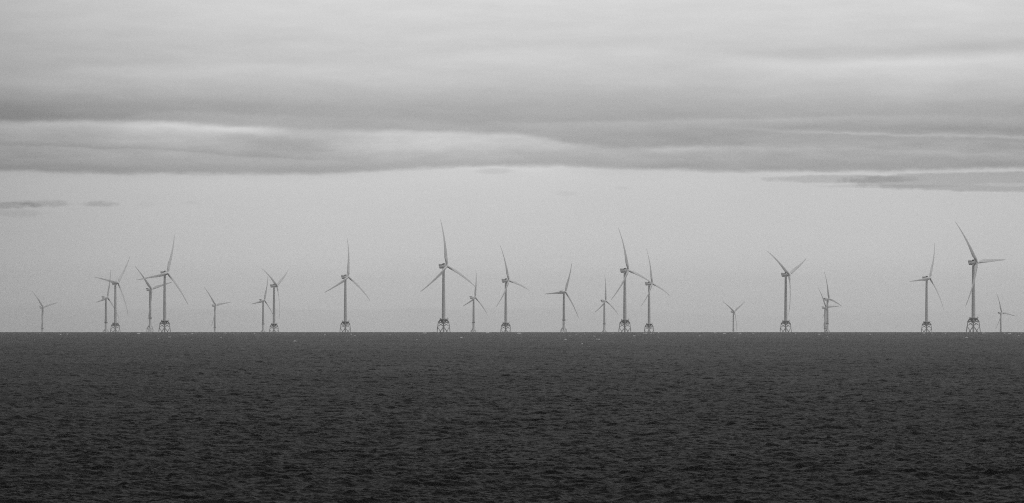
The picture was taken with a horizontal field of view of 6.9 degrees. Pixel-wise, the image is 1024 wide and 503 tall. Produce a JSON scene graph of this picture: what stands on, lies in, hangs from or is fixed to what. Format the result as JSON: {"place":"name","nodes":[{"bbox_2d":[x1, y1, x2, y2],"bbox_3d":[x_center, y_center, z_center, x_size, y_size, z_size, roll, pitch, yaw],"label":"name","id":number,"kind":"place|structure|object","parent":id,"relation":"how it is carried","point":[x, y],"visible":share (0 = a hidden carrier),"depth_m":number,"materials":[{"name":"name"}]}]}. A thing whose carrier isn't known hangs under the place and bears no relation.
{"place":"outdoors","nodes":[
{"label":"outdoors","id":0,"kind":"place"},
{"bbox_2d":[0,332,1023,502],"bbox_3d":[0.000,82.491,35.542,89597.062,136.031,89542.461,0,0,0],"label":"sea","id":1,"kind":"structure","parent":0,"point":[509,417],"depth_m":1243.92,"materials":[{"name":"liquid"}]},
{"bbox_2d":[32,291,57,331],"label":"wind turbine","id":2,"kind":"object","parent":1,"relation":"in","point":[42,308],"visible":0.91,"depth_m":30813.02,"materials":[{"name":"paint"}]},
{"bbox_2d":[97,270,118,331],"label":"wind turbine","id":3,"kind":"object","parent":1,"relation":"in","point":[105,299],"visible":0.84,"depth_m":23709.33,"materials":[{"name":"grey paint"}]},
{"bbox_2d":[95,257,129,331],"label":"wind turbine","id":4,"kind":"object","parent":1,"relation":"in","point":[115,324],"visible":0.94,"depth_m":18252.43,"materials":[{"name":"paint"}]},
{"bbox_2d":[136,268,170,331],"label":"wind turbine","id":5,"kind":"object","parent":1,"relation":"in","point":[149,289],"visible":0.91,"depth_m":22060.73,"materials":[{"name":"grey paint"}]},
{"bbox_2d":[137,234,187,331],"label":"wind turbine","id":6,"kind":"object","parent":1,"relation":"in","point":[164,274],"visible":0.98,"depth_m":15504.22,"materials":[{"name":"grey paint"}]},
{"bbox_2d":[204,287,229,331],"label":"wind turbine","id":7,"kind":"object","parent":1,"relation":"in","point":[214,318],"visible":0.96,"depth_m":30133.53,"materials":[{"name":"grey paint"}]},
{"bbox_2d":[252,279,275,331],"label":"wind turbine","id":8,"kind":"object","parent":1,"relation":"in","point":[262,302],"visible":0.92,"depth_m":26209.80,"materials":[{"name":"grey paint"}]},
{"bbox_2d":[264,270,287,331],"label":"wind turbine","id":9,"kind":"object","parent":1,"relation":"in","point":[274,324],"visible":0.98,"depth_m":19304.42,"materials":[{"name":"grey paint"}]},
{"bbox_2d":[325,239,369,331],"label":"wind turbine","id":10,"kind":"object","parent":1,"relation":"in","point":[345,322],"visible":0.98,"depth_m":16519.50,"materials":[{"name":"grey paint"}]},
{"bbox_2d":[420,219,475,331],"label":"wind turbine","id":11,"kind":"object","parent":1,"relation":"in","point":[443,267],"visible":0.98,"depth_m":13875.53,"materials":[{"name":"grey paint"}]},
{"bbox_2d":[463,277,486,331],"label":"wind turbine","id":12,"kind":"object","parent":1,"relation":"in","point":[473,320],"visible":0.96,"depth_m":24479.99,"materials":[{"name":"grey paint"}]},
{"bbox_2d":[496,246,527,331],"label":"wind turbine","id":13,"kind":"object","parent":1,"relation":"in","point":[506,281],"visible":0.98,"depth_m":17366.40,"materials":[{"name":"grey paint"}]},
{"bbox_2d":[60,332,1018,346],"bbox_3d":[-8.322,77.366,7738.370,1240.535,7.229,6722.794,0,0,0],"label":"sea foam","id":14,"kind":"object","parent":1,"relation":"on","point":[601,333],"visible":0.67,"depth_m":7892.04,"materials":[{"name":"grey liquid"}]},
{"bbox_2d":[546,264,578,331],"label":"wind turbine","id":15,"kind":"object","parent":1,"relation":"in","point":[563,319],"visible":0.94,"depth_m":21758.35,"materials":[{"name":"grey paint"}]},
{"bbox_2d":[595,280,617,331],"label":"wind turbine","id":16,"kind":"object","parent":1,"relation":"in","point":[603,305],"visible":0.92,"depth_m":26110.65,"materials":[{"name":"grey paint"}]},
{"bbox_2d":[611,228,652,331],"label":"wind turbine","id":17,"kind":"object","parent":1,"relation":"in","point":[625,271],"visible":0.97,"depth_m":14830.79,"materials":[{"name":"grey paint"}]},
{"bbox_2d":[641,249,669,331],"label":"wind turbine","id":18,"kind":"object","parent":1,"relation":"in","point":[648,326],"visible":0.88,"depth_m":18255.88,"materials":[{"name":"grey paint"}]},
{"bbox_2d":[725,303,742,331],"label":"wind turbine","id":19,"kind":"object","parent":1,"relation":"in","point":[733,311],"visible":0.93,"depth_m":34537.16,"materials":[{"name":"grey paint"}]},
{"bbox_2d":[767,251,805,331],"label":"wind turbine","id":20,"kind":"object","parent":1,"relation":"in","point":[785,275],"visible":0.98,"depth_m":15888.86,"materials":[{"name":"grey paint"}]},
{"bbox_2d":[818,288,838,331],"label":"wind turbine","id":21,"kind":"object","parent":1,"relation":"in","point":[824,324],"visible":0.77,"depth_m":29411.18,"materials":[{"name":"grey paint"}]},
{"bbox_2d":[822,272,840,331],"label":"wind turbine","id":22,"kind":"object","parent":1,"relation":"in","point":[827,321],"visible":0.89,"depth_m":24860.89,"materials":[{"name":"grey paint"}]},
{"bbox_2d":[909,244,943,331],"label":"wind turbine","id":23,"kind":"object","parent":1,"relation":"in","point":[926,323],"visible":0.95,"depth_m":16821.19,"materials":[{"name":"grey paint"}]},
{"bbox_2d":[955,222,1004,331],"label":"wind turbine","id":24,"kind":"object","parent":1,"relation":"in","point":[974,264],"visible":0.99,"depth_m":13245.35,"materials":[{"name":"grey paint"}]},
{"bbox_2d":[996,295,1013,331],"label":"wind turbine","id":25,"kind":"object","parent":1,"relation":"in","point":[1000,313],"visible":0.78,"depth_m":32284.53,"materials":[{"name":"grey paint"}]},
{"bbox_2d":[0,0,1023,331],"label":"sky","id":26,"kind":"structure","parent":0,"point":[851,139],"materials":[{"name":"grey"}]}
]}

